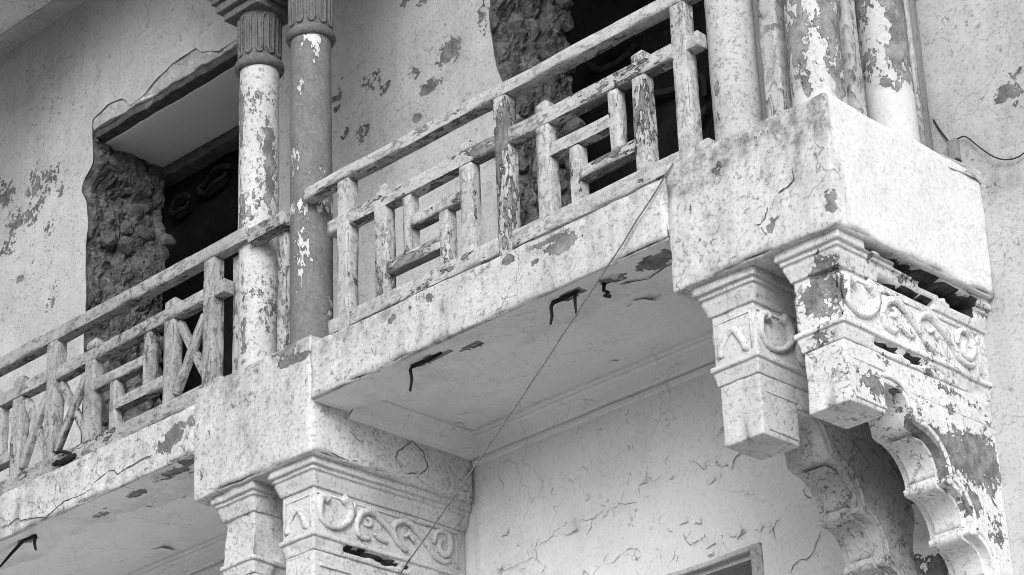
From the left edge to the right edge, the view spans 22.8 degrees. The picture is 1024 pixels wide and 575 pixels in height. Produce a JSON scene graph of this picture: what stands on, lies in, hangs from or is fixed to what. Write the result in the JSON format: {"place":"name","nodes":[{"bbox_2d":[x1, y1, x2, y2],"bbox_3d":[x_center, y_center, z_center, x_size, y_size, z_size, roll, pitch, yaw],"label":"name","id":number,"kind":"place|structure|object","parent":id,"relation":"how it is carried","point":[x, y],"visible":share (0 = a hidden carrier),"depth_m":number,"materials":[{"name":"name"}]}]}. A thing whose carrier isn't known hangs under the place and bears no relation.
{"place":"outdoors","nodes":[
{"label":"outdoors","id":0,"kind":"place"},
{"label":"ground","id":1,"kind":"structure","parent":0,"visible":0},
{"bbox_2d":[0,0,1023,574],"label":"house wall","id":2,"kind":"structure","parent":1,"relation":"on","point":[118,146],"depth_m":16.61,"materials":[{"name":"paint"}]},
{"bbox_2d":[0,0,87,57],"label":"balcony ceiling","id":3,"kind":"structure","parent":2,"relation":"attached to","point":[22,21],"depth_m":20.18,"materials":[{"name":"paint"}]},
{"bbox_2d":[210,480,285,574],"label":"corbel bracket","id":4,"kind":"object","parent":2,"relation":"attached to","point":[249,513],"visible":0.51,"depth_m":14.64,"materials":[{"name":"paint"}]},
{"bbox_2d":[268,455,470,574],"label":"corbel bracket","id":5,"kind":"object","parent":2,"relation":"attached to","point":[340,519],"visible":0.99,"depth_m":14.46,"materials":[{"name":"paint"}]},
{"bbox_2d":[0,93,994,574],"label":"balcony","id":6,"kind":"structure","parent":2,"relation":"attached to","point":[760,193],"depth_m":14.05,"materials":[{"name":"paint"}]},
{"bbox_2d":[0,534,36,566],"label":"iron rod","id":7,"kind":"object","parent":6,"relation":"attached to","point":[20,543],"visible":1,"depth_m":16.22,"materials":[{"name":"black metal"}]},
{"bbox_2d":[0,226,248,495],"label":"balcony railing","id":8,"kind":"object","parent":6,"relation":"on","point":[60,372],"visible":0.93,"depth_m":15.92,"materials":[{"name":"grey wood"}]},
{"bbox_2d":[232,255,238,372],"bbox_3d":[-1.642,0.205,15.321,0.081,0.879,0.073,-25,-33,38],"label":"timber post","id":9,"kind":"object","parent":6,"relation":"on","point":[235,322],"visible":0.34,"depth_m":15.31,"materials":[{"name":"grey wood"}]},
{"bbox_2d":[206,0,287,369],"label":"column","id":10,"kind":"structure","parent":6,"relation":"on","point":[259,65],"depth_m":15.61,"materials":[{"name":"paint"}]},
{"bbox_2d":[248,210,289,351],"bbox_3d":[-1.413,0.032,15.074,0.324,0.947,0.158,-25,-33,38],"label":"rail stub","id":11,"kind":"object","parent":6,"relation":"on","point":[269,228],"visible":0.79,"depth_m":15.11,"materials":[{"name":"grey wood"}]},
{"bbox_2d":[286,0,335,344],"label":"column","id":12,"kind":"structure","parent":6,"relation":"on","point":[310,38],"depth_m":15.21,"materials":[{"name":"paint"}]},
{"bbox_2d":[409,352,442,391],"bbox_3d":[-0.474,0.462,13.869,0.247,0.164,0.023,-22,-32,36],"label":"iron rod","id":13,"kind":"object","parent":6,"relation":"attached to","point":[414,365],"visible":1,"depth_m":13.91,"materials":[{"name":"black metal"}]},
{"bbox_2d":[303,0,715,334],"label":"balcony railing","id":14,"kind":"object","parent":6,"relation":"on","point":[678,54],"visible":0.93,"depth_m":13.73,"materials":[{"name":"white wood"}]},
{"bbox_2d":[399,163,673,574],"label":"wire","id":15,"kind":"object","parent":6,"relation":"attached to","point":[409,559],"visible":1,"depth_m":12.99,"materials":[{"name":"grey metal"}]},
{"bbox_2d":[549,290,579,324],"bbox_3d":[0.273,0.103,13.214,0.211,0.139,0.024,-21,-31,34],"label":"iron rod","id":16,"kind":"object","parent":6,"relation":"hanging from","point":[562,298],"visible":1,"depth_m":13.24,"materials":[{"name":"black metal"}]},
{"bbox_2d":[573,293,576,315],"bbox_3d":[0.330,0.086,13.171,0.021,0.144,0.019,-25,-33,38],"label":"iron rod","id":17,"kind":"object","parent":6,"relation":"attached to","point":[575,300],"visible":0.93,"depth_m":13.17,"materials":[{"name":"black metal"}]},
{"bbox_2d":[602,283,611,297],"bbox_3d":[0.488,0.017,13.085,0.060,0.100,0.029,-25,-33,38],"label":"iron rod","id":18,"kind":"object","parent":6,"relation":"attached to","point":[606,294],"visible":1,"depth_m":13.08,"materials":[{"name":"black metal"}]},
{"bbox_2d":[704,0,762,141],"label":"column","id":19,"kind":"structure","parent":6,"relation":"on","point":[734,73],"depth_m":12.85,"materials":[{"name":"paint"}]},
{"bbox_2d":[757,0,791,117],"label":"timber post","id":20,"kind":"object","parent":6,"relation":"on","point":[773,44],"visible":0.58,"depth_m":12.71,"materials":[{"name":"grey wood"}]},
{"bbox_2d":[782,0,847,106],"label":"column","id":21,"kind":"structure","parent":6,"relation":"on","point":[814,52],"depth_m":12.46,"materials":[{"name":"paint"}]},
{"bbox_2d":[837,0,866,115],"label":"timber post","id":22,"kind":"object","parent":6,"relation":"on","point":[854,83],"visible":0.45,"depth_m":12.73,"materials":[{"name":"grey wood"}]},
{"bbox_2d":[854,0,920,142],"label":"column","id":23,"kind":"structure","parent":6,"relation":"on","point":[886,65],"depth_m":12.96,"materials":[{"name":"paint"}]},
{"bbox_2d":[903,0,925,145],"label":"timber post","id":24,"kind":"object","parent":6,"relation":"on","point":[914,73],"visible":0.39,"depth_m":13.12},
{"bbox_2d":[909,0,933,150],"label":"timber post","id":25,"kind":"object","parent":6,"relation":"on","point":[920,73],"visible":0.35,"depth_m":13.20,"materials":[{"name":"grey wood"}]},
{"bbox_2d":[691,265,917,574],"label":"corbel bracket","id":26,"kind":"object","parent":2,"relation":"attached to","point":[851,478],"visible":0.73,"depth_m":12.39,"materials":[{"name":"paint"}]},
{"bbox_2d":[774,228,1012,574],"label":"corbel bracket","id":27,"kind":"object","parent":2,"relation":"attached to","point":[893,351],"visible":1,"depth_m":12.13,"materials":[{"name":"paint"}]},
{"bbox_2d":[933,119,961,162],"bbox_3d":[2.268,-0.772,13.256,0.144,0.314,0.043,-25,-33,38],"label":"cable clip","id":28,"kind":"object","parent":2,"relation":"attached to","point":[953,145],"visible":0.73,"depth_m":13.18,"materials":[{"name":"grey plastic"}]},
{"bbox_2d":[957,136,1023,159],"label":"cable","id":29,"kind":"object","parent":2,"relation":"attached to","point":[989,153],"visible":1,"depth_m":13.00,"materials":[{"name":"black rubber"}]}
]}

